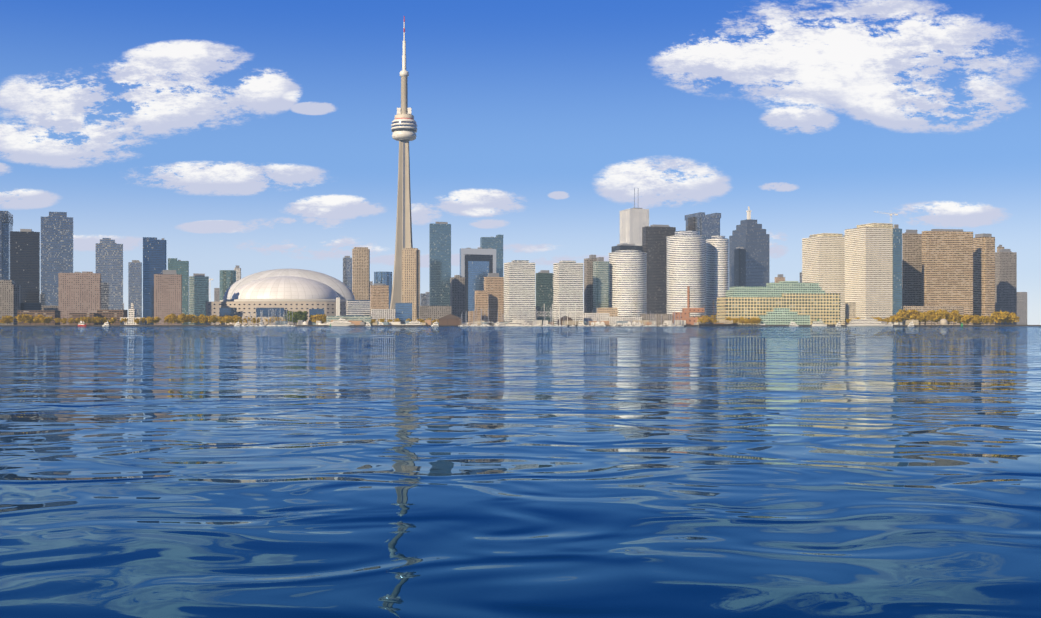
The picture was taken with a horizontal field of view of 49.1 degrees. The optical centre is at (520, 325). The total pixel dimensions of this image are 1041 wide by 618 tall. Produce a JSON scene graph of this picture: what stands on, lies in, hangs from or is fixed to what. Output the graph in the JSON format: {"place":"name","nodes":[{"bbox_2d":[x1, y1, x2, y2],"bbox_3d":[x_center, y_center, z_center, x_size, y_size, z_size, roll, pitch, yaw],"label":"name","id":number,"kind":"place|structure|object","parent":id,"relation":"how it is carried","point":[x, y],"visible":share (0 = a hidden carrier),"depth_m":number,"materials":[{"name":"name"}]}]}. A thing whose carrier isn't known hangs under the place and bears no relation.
{"place":"outdoors","nodes":[
{"label":"outdoors","id":0,"kind":"place"},
{"bbox_2d":[120,317,144,324],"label":"pavilion","id":1,"kind":"structure","parent":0,"point":[130,320],"depth_m":1568.71,"materials":[{"name":"grey"}]},
{"bbox_2d":[129,303,135,316],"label":"mast house","id":2,"kind":"structure","parent":1,"relation":"on","point":[132,311],"depth_m":1573.73,"materials":[{"name":"grey"}]},
{"bbox_2d":[206,302,220,324],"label":"building","id":3,"kind":"structure","parent":0,"point":[212,308],"depth_m":1937.02,"materials":[{"name":"beige concrete"}]},
{"bbox_2d":[461,248,495,321],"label":"portal frame","id":4,"kind":"object","parent":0,"point":[468,254],"visible":0.62,"depth_m":2105.30,"materials":[{"name":"grey concrete"}]},
{"bbox_2d":[0,326,1040,617],"bbox_3d":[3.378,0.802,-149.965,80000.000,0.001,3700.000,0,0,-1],"label":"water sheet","id":5,"kind":"object","parent":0,"point":[520,470],"depth_m":6.24,"materials":[{"name":"blue liquid"}]},
{"bbox_2d":[318,318,354,325],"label":"boat","id":6,"kind":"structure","parent":5,"relation":"on","point":[342,322],"depth_m":1538.72,"materials":[{"name":"white"}]},
{"bbox_2d":[400,318,421,324],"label":"yacht","id":7,"kind":"object","parent":5,"relation":"on","point":[416,322],"visible":0.81,"depth_m":1544.50,"materials":[{"name":"white"}]},
{"bbox_2d":[65,325,845,325],"bbox_3d":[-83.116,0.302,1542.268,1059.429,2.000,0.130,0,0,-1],"label":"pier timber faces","id":8,"kind":"object","parent":5,"relation":"on","point":[459,325],"visible":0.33,"depth_m":1541.92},
{"bbox_2d":[241,307,683,325],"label":"marina sailboats","id":9,"kind":"object","parent":5,"relation":"on","point":[261,320],"visible":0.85,"depth_m":1533.63,"materials":[{"name":"white"}]},
{"bbox_2d":[0,325,1040,325],"bbox_3d":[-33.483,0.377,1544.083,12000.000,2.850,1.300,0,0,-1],"label":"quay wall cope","id":10,"kind":"object","parent":5,"relation":"on","point":[493,325],"depth_m":1540.47,"materials":[{"name":"concrete"}]},
{"bbox_2d":[583,313,608,322],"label":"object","id":11,"kind":"object","parent":5,"relation":"on","point":[598,317],"visible":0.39,"depth_m":1592.72,"materials":[{"name":"grey"}]},
{"bbox_2d":[609,316,641,324],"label":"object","id":12,"kind":"object","parent":5,"relation":"on","point":[617,318],"visible":0.31,"depth_m":1583.46,"materials":[{"name":"grey"}]},
{"bbox_2d":[640,314,672,324],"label":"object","id":13,"kind":"object","parent":5,"relation":"on","point":[665,317],"visible":0.39,"depth_m":1604.61,"materials":[{"name":"grey"}]},
{"bbox_2d":[699,300,743,325],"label":"tall ship kajama","id":14,"kind":"object","parent":5,"relation":"on","point":[722,324],"visible":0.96,"depth_m":1543.43,"materials":[{"name":"grey"}]},
{"bbox_2d":[812,319,826,325],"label":"boat","id":15,"kind":"object","parent":5,"relation":"on","point":[818,322],"visible":0.92,"depth_m":1545.22,"materials":[{"name":"white"}]},
{"bbox_2d":[846,317,892,325],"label":"ferry boat","id":16,"kind":"object","parent":5,"relation":"on","point":[865,322],"visible":0.94,"depth_m":1541.88,"materials":[{"name":"white"}]},
{"bbox_2d":[0,0,1040,324],"label":"sky","id":17,"kind":"structure","parent":0,"point":[255,136],"materials":[{"name":"blue"}]},
{"bbox_3d":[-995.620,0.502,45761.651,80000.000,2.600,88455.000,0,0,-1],"label":"land","id":18,"kind":"structure","parent":0,"visible":0},
{"bbox_2d":[0,211,12,279],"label":"tower","id":19,"kind":"structure","parent":18,"relation":"on","point":[6,222],"depth_m":2106.20,"materials":[{"name":"blue glass"}]},
{"bbox_2d":[0,280,20,324],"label":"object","id":20,"kind":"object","parent":18,"relation":"on","point":[10,297],"visible":0.87,"depth_m":1693.67,"materials":[{"name":"grey concrete"}]},
{"bbox_2d":[17,313,29,324],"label":"tree","id":21,"kind":"object","parent":18,"relation":"on","point":[22,317],"visible":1,"depth_m":1550.56,"materials":[{"name":"yellow plant"}]},
{"bbox_2d":[10,229,39,302],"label":"dark tower","id":22,"kind":"structure","parent":18,"relation":"on","point":[25,259],"depth_m":1989.40,"materials":[{"name":"black glass"}]},
{"bbox_2d":[21,303,40,309],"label":"low-rise building","id":23,"kind":"structure","parent":18,"relation":"on","point":[30,306],"depth_m":1749.84,"materials":[{"name":"blue glass"}]},
{"bbox_2d":[18,310,59,324],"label":"building","id":24,"kind":"structure","parent":18,"relation":"on","point":[54,314],"depth_m":1605.71,"materials":[{"name":"brown"}]},
{"bbox_2d":[41,306,57,310],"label":"building","id":25,"kind":"structure","parent":18,"relation":"on","point":[55,308],"depth_m":1790.59,"materials":[{"name":"grey"}]},
{"bbox_2d":[41,212,72,305],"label":"tower","id":26,"kind":"structure","parent":18,"relation":"on","point":[56,243],"depth_m":1939.53,"materials":[{"name":"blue glass"}]},
{"bbox_2d":[58,272,100,324],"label":"brick slab","id":27,"kind":"object","parent":18,"relation":"on","point":[79,292],"visible":0.83,"depth_m":1694.19,"materials":[{"name":"brown"}]},
{"bbox_2d":[69,313,97,324],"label":"low-rise building","id":28,"kind":"structure","parent":18,"relation":"on","point":[78,315],"depth_m":1587.09,"materials":[{"name":"brown"}]},
{"bbox_2d":[96,238,122,309],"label":"tower","id":29,"kind":"structure","parent":18,"relation":"on","point":[109,259],"depth_m":1892.42,"materials":[{"name":"blue glass"}]},
{"bbox_2d":[97,310,127,324],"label":"low-rise building","id":30,"kind":"structure","parent":18,"relation":"on","point":[115,314],"depth_m":1607.88,"materials":[{"name":"brown"}]},
{"bbox_2d":[128,260,141,316],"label":"tower","id":31,"kind":"structure","parent":18,"relation":"on","point":[135,282],"depth_m":2038.98,"materials":[{"name":"blue glass"}]},
{"bbox_2d":[143,237,165,324],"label":"tower","id":32,"kind":"structure","parent":18,"relation":"on","point":[154,255],"depth_m":1940.37,"materials":[{"name":"blue glass"}]},
{"bbox_2d":[154,270,181,324],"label":"brick slab","id":33,"kind":"object","parent":18,"relation":"on","point":[167,292],"visible":0.81,"depth_m":1694.56,"materials":[{"name":"brown"}]},
{"bbox_2d":[168,258,188,324],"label":"green tower","id":34,"kind":"structure","parent":18,"relation":"on","point":[180,267],"depth_m":1895.47,"materials":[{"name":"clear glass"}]},
{"bbox_2d":[189,273,208,324],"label":"tower","id":35,"kind":"structure","parent":18,"relation":"on","point":[198,291],"depth_m":1942.94,"materials":[{"name":"green glass"}]},
{"bbox_2d":[220,270,235,299],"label":"building","id":36,"kind":"structure","parent":18,"relation":"on","point":[227,279],"depth_m":2392.12,"materials":[{"name":"green glass"}]},
{"bbox_2d":[234,265,240,281],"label":"building","id":37,"kind":"structure","parent":18,"relation":"on","point":[238,272],"depth_m":2489.70,"materials":[{"name":"grey"}]},
{"bbox_2d":[221,301,345,324],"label":"stadium base wall","id":38,"kind":"structure","parent":18,"relation":"on","point":[244,307],"depth_m":1950.27,"materials":[{"name":"beige concrete"}]},
{"bbox_2d":[219,308,323,316],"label":"glazing","id":39,"kind":"structure","parent":38,"relation":"attached to","point":[232,312],"depth_m":1941.63,"materials":[{"name":"glass"}]},
{"bbox_2d":[220,299,345,301],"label":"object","id":40,"kind":"structure","parent":38,"relation":"attached to","point":[319,300],"depth_m":1963.24,"materials":[{"name":"beige concrete"}]},
{"bbox_2d":[223,269,354,299],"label":"roof","id":41,"kind":"structure","parent":38,"relation":"on","point":[342,290],"depth_m":2055.18,"materials":[{"name":"grey metal"}]},
{"bbox_2d":[231,276,338,298],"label":"roof panel","id":42,"kind":"structure","parent":41,"relation":"attached to","point":[284,287],"depth_m":1977.43,"materials":[{"name":"white metal"}]},
{"bbox_2d":[295,311,305,321],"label":"tree","id":43,"kind":"object","parent":18,"relation":"on","point":[301,315],"visible":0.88,"depth_m":1560.13,"materials":[{"name":"green plant"}]},
{"bbox_2d":[336,298,339,315],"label":"pillar","id":44,"kind":"structure","parent":18,"relation":"on","point":[337,306],"depth_m":1595.75,"materials":[{"name":"white paint"}]},
{"bbox_2d":[343,256,351,290],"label":"tower","id":45,"kind":"structure","parent":18,"relation":"on","point":[347,270],"depth_m":2345.90,"materials":[{"name":"blue glass"}]},
{"bbox_2d":[326,316,371,324],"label":"pavilion","id":46,"kind":"structure","parent":18,"relation":"on","point":[359,318],"depth_m":1565.34,"materials":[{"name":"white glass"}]},
{"bbox_2d":[346,300,370,315],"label":"building","id":47,"kind":"structure","parent":18,"relation":"on","point":[358,308],"depth_m":1650.13,"materials":[{"name":"grey glass"}]},
{"bbox_2d":[352,247,369,299],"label":"beige tower","id":48,"kind":"structure","parent":18,"relation":"on","point":[360,273],"depth_m":2199.17,"materials":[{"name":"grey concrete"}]},
{"bbox_2d":[370,283,388,315],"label":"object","id":49,"kind":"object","parent":18,"relation":"on","point":[379,296],"visible":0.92,"depth_m":2099.91,"materials":[{"name":"grey"}]},
{"bbox_2d":[371,309,394,321],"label":"low-rise building","id":50,"kind":"structure","parent":18,"relation":"on","point":[386,314],"depth_m":1621.05,"materials":[{"name":"grey metal"}]},
{"bbox_2d":[374,272,391,308],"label":"building","id":51,"kind":"structure","parent":18,"relation":"on","point":[383,278],"depth_m":2301.72,"materials":[{"name":"blue glass"}]},
{"bbox_2d":[394,303,411,323],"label":"glass building","id":52,"kind":"structure","parent":18,"relation":"on","point":[403,312],"depth_m":1640.06,"materials":[{"name":"blue glass"}]},
{"bbox_2d":[390,16,416,308],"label":"observation tower","id":53,"kind":"structure","parent":18,"relation":"on","point":[404,126],"depth_m":2025.67,"materials":[{"name":"concrete"}]},
{"bbox_2d":[403,142,404,249],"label":"cn tower elevator","id":54,"kind":"object","parent":53,"relation":"attached to","point":[403,195],"visible":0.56,"depth_m":2026.93,"materials":[{"name":"grey concrete"}]},
{"bbox_2d":[402,248,419,320],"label":"beige tower","id":55,"kind":"structure","parent":18,"relation":"on","point":[410,275],"depth_m":1896.57,"materials":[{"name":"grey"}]},
{"bbox_2d":[420,292,428,305],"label":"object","id":56,"kind":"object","parent":18,"relation":"on","point":[424,299],"visible":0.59,"depth_m":2498.92,"materials":[{"name":"grey glass"}]},
{"bbox_2d":[419,306,450,324],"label":"low-rise building","id":57,"kind":"structure","parent":18,"relation":"on","point":[432,312],"depth_m":1723.64,"materials":[{"name":"grey"}]},
{"bbox_2d":[429,222,450,305],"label":"teal tower","id":58,"kind":"structure","parent":18,"relation":"on","point":[439,260],"depth_m":2303.03,"materials":[{"name":"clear glass"}]},
{"bbox_2d":[439,314,462,324],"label":"pier shed","id":59,"kind":"structure","parent":18,"relation":"on","point":[451,318],"depth_m":1558.10,"materials":[{"name":"brown"}]},
{"bbox_2d":[450,275,465,321],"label":"grey tower","id":60,"kind":"structure","parent":18,"relation":"on","point":[458,295],"depth_m":2002.31,"materials":[{"name":"grey"}]},
{"bbox_2d":[468,311,480,324],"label":"building","id":61,"kind":"structure","parent":18,"relation":"on","point":[477,315],"depth_m":1862.37,"materials":[{"name":"brown"}]},
{"bbox_2d":[460,247,491,310],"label":"skyscraper","id":62,"kind":"structure","parent":18,"relation":"on","point":[478,271],"depth_m":2106.19,"materials":[{"name":"blue glass"}]},
{"bbox_2d":[475,291,487,323],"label":"building","id":63,"kind":"structure","parent":18,"relation":"on","point":[481,299],"depth_m":1882.33,"materials":[{"name":"brown"}]},
{"bbox_2d":[480,235,502,276],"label":"teal tower","id":64,"kind":"structure","parent":18,"relation":"on","point":[496,242],"depth_m":2459.52,"materials":[{"name":"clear glass"}]},
{"bbox_2d":[484,273,503,324],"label":"high-rise building","id":65,"kind":"structure","parent":18,"relation":"on","point":[494,285],"depth_m":1904.55,"materials":[{"name":"brown concrete"}]},
{"bbox_2d":[1,319,1026,324],"bbox_3d":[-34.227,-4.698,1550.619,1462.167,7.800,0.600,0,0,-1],"label":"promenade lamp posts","id":66,"kind":"object","parent":18,"relation":"on","point":[608,319],"visible":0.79,"depth_m":1555.24,"materials":[{"name":"grey metal"}]},
{"bbox_2d":[504,260,535,322],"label":"condo","id":67,"kind":"structure","parent":18,"relation":"on","point":[519,286],"depth_m":1757.06,"materials":[{"name":"grey concrete"}]},
{"bbox_2d":[40,281,1026,324],"bbox_3d":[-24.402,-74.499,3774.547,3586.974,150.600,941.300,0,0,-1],"label":"distant city","id":68,"kind":"object","parent":18,"relation":"on","point":[1022,305],"visible":0.04,"depth_m":3751.85,"materials":[{"name":"grey"}]},
{"bbox_2d":[536,270,553,324],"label":"high-rise building","id":69,"kind":"structure","parent":18,"relation":"on","point":[544,291],"depth_m":2005.79,"materials":[{"name":"teal"}]},
{"bbox_2d":[537,304,583,324],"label":"concert stage canopy","id":70,"kind":"object","parent":18,"relation":"on","point":[552,313],"visible":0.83,"depth_m":1562.56,"materials":[{"name":"white metal"}]},
{"bbox_2d":[553,261,583,324],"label":"condo","id":71,"kind":"structure","parent":18,"relation":"on","point":[568,286],"depth_m":1758.65,"materials":[{"name":"grey concrete"}]},
{"bbox_2d":[259,320,917,324],"bbox_3d":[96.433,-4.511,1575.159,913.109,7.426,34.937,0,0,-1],"label":"waterfront kiosks","id":72,"kind":"object","parent":18,"relation":"on","point":[644,322],"visible":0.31,"depth_m":1567.42,"materials":[{"name":"grey"}]},
{"bbox_2d":[584,255,596,312],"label":"tower","id":73,"kind":"structure","parent":18,"relation":"on","point":[588,283],"depth_m":1835.10,"materials":[{"name":"grey"}]},
{"bbox_2d":[593,257,608,312],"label":"tower","id":74,"kind":"structure","parent":18,"relation":"on","point":[600,282],"depth_m":1807.24,"materials":[{"name":"green glass"}]},
{"bbox_2d":[596,308,617,315],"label":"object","id":75,"kind":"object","parent":18,"relation":"on","point":[611,311],"visible":0.31,"depth_m":1643.18,"materials":[{"name":"grey"}]},
{"bbox_2d":[591,321,640,324],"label":"boats","id":76,"kind":"object","parent":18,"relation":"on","point":[602,322],"visible":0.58,"depth_m":1559.58,"materials":[{"name":"white fabric"}]},
{"bbox_2d":[612,244,641,251],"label":"rooftop penthouse","id":77,"kind":"object","parent":18,"relation":"on","point":[618,247],"visible":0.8,"depth_m":2819.49,"materials":[{"name":"grey"}]},
{"bbox_2d":[608,250,646,315],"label":"skyscraper","id":78,"kind":"structure","parent":18,"relation":"on","point":[627,280],"depth_m":1807.72,"materials":[{"name":"grey"}]},
{"bbox_2d":[620,208,648,245],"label":"skyscraper","id":79,"kind":"structure","parent":18,"relation":"on","point":[633,221],"depth_m":3016.97,"materials":[{"name":"grey concrete"}]},
{"bbox_2d":[642,224,675,313],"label":"office tower","id":80,"kind":"structure","parent":18,"relation":"on","point":[654,243],"depth_m":2816.72,"materials":[{"name":"grey"}]},
{"bbox_2d":[666,231,705,316],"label":"skyscraper","id":81,"kind":"structure","parent":18,"relation":"on","point":[685,259],"depth_m":1810.81,"materials":[{"name":"grey"}]},
{"bbox_2d":[672,286,704,324],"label":"factory with chimney","id":82,"kind":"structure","parent":18,"relation":"on","point":[685,314],"depth_m":1589.99,"materials":[{"name":"red brick"}]},
{"bbox_2d":[688,217,694,230],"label":"skyscraper","id":83,"kind":"structure","parent":18,"relation":"on","point":[691,223],"depth_m":2740.56,"materials":[{"name":"brown concrete"}]},
{"bbox_2d":[685,212,720,314],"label":"office tower","id":84,"kind":"structure","parent":18,"relation":"on","point":[708,226],"depth_m":2719.69,"materials":[{"name":"glass"}]},
{"bbox_2d":[706,236,728,323],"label":"skyscraper","id":85,"kind":"structure","parent":18,"relation":"on","point":[717,266],"depth_m":1860.03,"materials":[{"name":"grey"}]},
{"bbox_2d":[734,247,745,285],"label":"skyscraper","id":86,"kind":"structure","parent":18,"relation":"on","point":[739,266],"depth_m":2897.53,"materials":[{"name":"blue glass"}]},
{"bbox_2d":[729,207,768,286],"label":"skyscraper","id":87,"kind":"structure","parent":18,"relation":"on","point":[750,235],"depth_m":2929.25,"materials":[{"name":"blue glass"}]},
{"bbox_2d":[717,281,839,324],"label":"terminal building","id":88,"kind":"structure","parent":18,"relation":"on","point":[783,302],"depth_m":1622.19,"materials":[{"name":"grey"}]},
{"bbox_2d":[775,274,784,282],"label":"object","id":89,"kind":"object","parent":18,"relation":"on","point":[780,277],"visible":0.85,"depth_m":2415.99,"materials":[{"name":"grey"}]},
{"bbox_2d":[802,233,844,324],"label":"condo","id":90,"kind":"structure","parent":18,"relation":"on","point":[823,260],"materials":[{"name":"beige concrete"}]},
{"bbox_2d":[845,302,855,324],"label":"building","id":91,"kind":"structure","parent":18,"relation":"on","point":[850,310],"depth_m":1663.02,"materials":[{"name":"beige"}]},
{"bbox_2d":[844,223,901,320],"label":"condo","id":92,"kind":"structure","parent":18,"relation":"on","point":[868,269],"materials":[{"name":"beige concrete"}]},
{"bbox_2d":[902,230,921,305],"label":"building","id":93,"kind":"structure","parent":18,"relation":"on","point":[911,267],"depth_m":1848.94,"materials":[{"name":"grey"}]},
{"bbox_2d":[902,306,963,324],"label":"building podium","id":94,"kind":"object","parent":18,"relation":"on","point":[949,309],"visible":0.31,"depth_m":1734.16,"materials":[{"name":"grey"}]},
{"bbox_2d":[922,229,972,324],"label":"high-rise building","id":95,"kind":"structure","parent":18,"relation":"on","point":[947,267],"depth_m":1822.62,"materials":[{"name":"brown"}]},
{"bbox_2d":[973,233,994,324],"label":"tower","id":96,"kind":"structure","parent":18,"relation":"on","point":[984,274],"depth_m":1872.47,"materials":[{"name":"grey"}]},
{"bbox_2d":[990,312,997,324],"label":"tree","id":97,"kind":"object","parent":18,"relation":"on","point":[994,316],"visible":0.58,"depth_m":1581.95,"materials":[{"name":"yellow plant"}]},
{"bbox_2d":[994,310,1007,324],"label":"tree","id":98,"kind":"object","parent":18,"relation":"on","point":[1001,316],"visible":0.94,"depth_m":1575.17,"materials":[{"name":"yellow plant"}]},
{"bbox_2d":[995,249,1016,324],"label":"tower","id":99,"kind":"structure","parent":18,"relation":"on","point":[1005,279],"depth_m":2024.89,"materials":[{"name":"grey"}]},
{"bbox_2d":[1009,312,1019,322],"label":"tree","id":100,"kind":"object","parent":18,"relation":"on","point":[1013,317],"visible":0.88,"depth_m":1584.27,"materials":[{"name":"yellow plant"}]},
{"label":"park lawn","id":101,"kind":"structure","parent":0,"visible":0},
{"bbox_2d":[177,314,187,324],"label":"tree","id":102,"kind":"object","parent":101,"relation":"on","point":[183,319],"visible":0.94,"depth_m":1547.00,"materials":[{"name":"yellow plant"}]},
{"bbox_2d":[186,314,195,322],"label":"tree","id":103,"kind":"object","parent":101,"relation":"on","point":[191,318],"visible":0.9,"depth_m":1551.97,"materials":[{"name":"yellow plant"}]},
{"bbox_2d":[897,309,910,319],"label":"tree","id":104,"kind":"object","parent":101,"relation":"on","point":[900,311],"visible":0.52,"depth_m":1589.32,"materials":[{"name":"yellow plant"}]},
{"bbox_2d":[908,310,920,319],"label":"tree","id":105,"kind":"object","parent":101,"relation":"on","point":[913,316],"visible":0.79,"depth_m":1585.09,"materials":[{"name":"yellow plant"}]},
{"bbox_2d":[914,311,926,324],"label":"tree","id":106,"kind":"object","parent":101,"relation":"on","point":[920,316],"visible":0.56,"depth_m":1585.33,"materials":[{"name":"yellow plant"}]},
{"bbox_2d":[926,310,936,324],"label":"tree","id":107,"kind":"object","parent":101,"relation":"on","point":[932,313],"visible":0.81,"depth_m":1584.29,"materials":[{"name":"yellow plant"}]},
{"bbox_2d":[935,309,947,320],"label":"tree","id":108,"kind":"object","parent":101,"relation":"on","point":[940,314],"visible":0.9,"depth_m":1583.68,"materials":[{"name":"yellow plant"}]},
{"bbox_2d":[947,310,960,324],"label":"tree","id":109,"kind":"object","parent":101,"relation":"on","point":[956,317],"visible":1,"depth_m":1586.36,"materials":[{"name":"yellow plant"}]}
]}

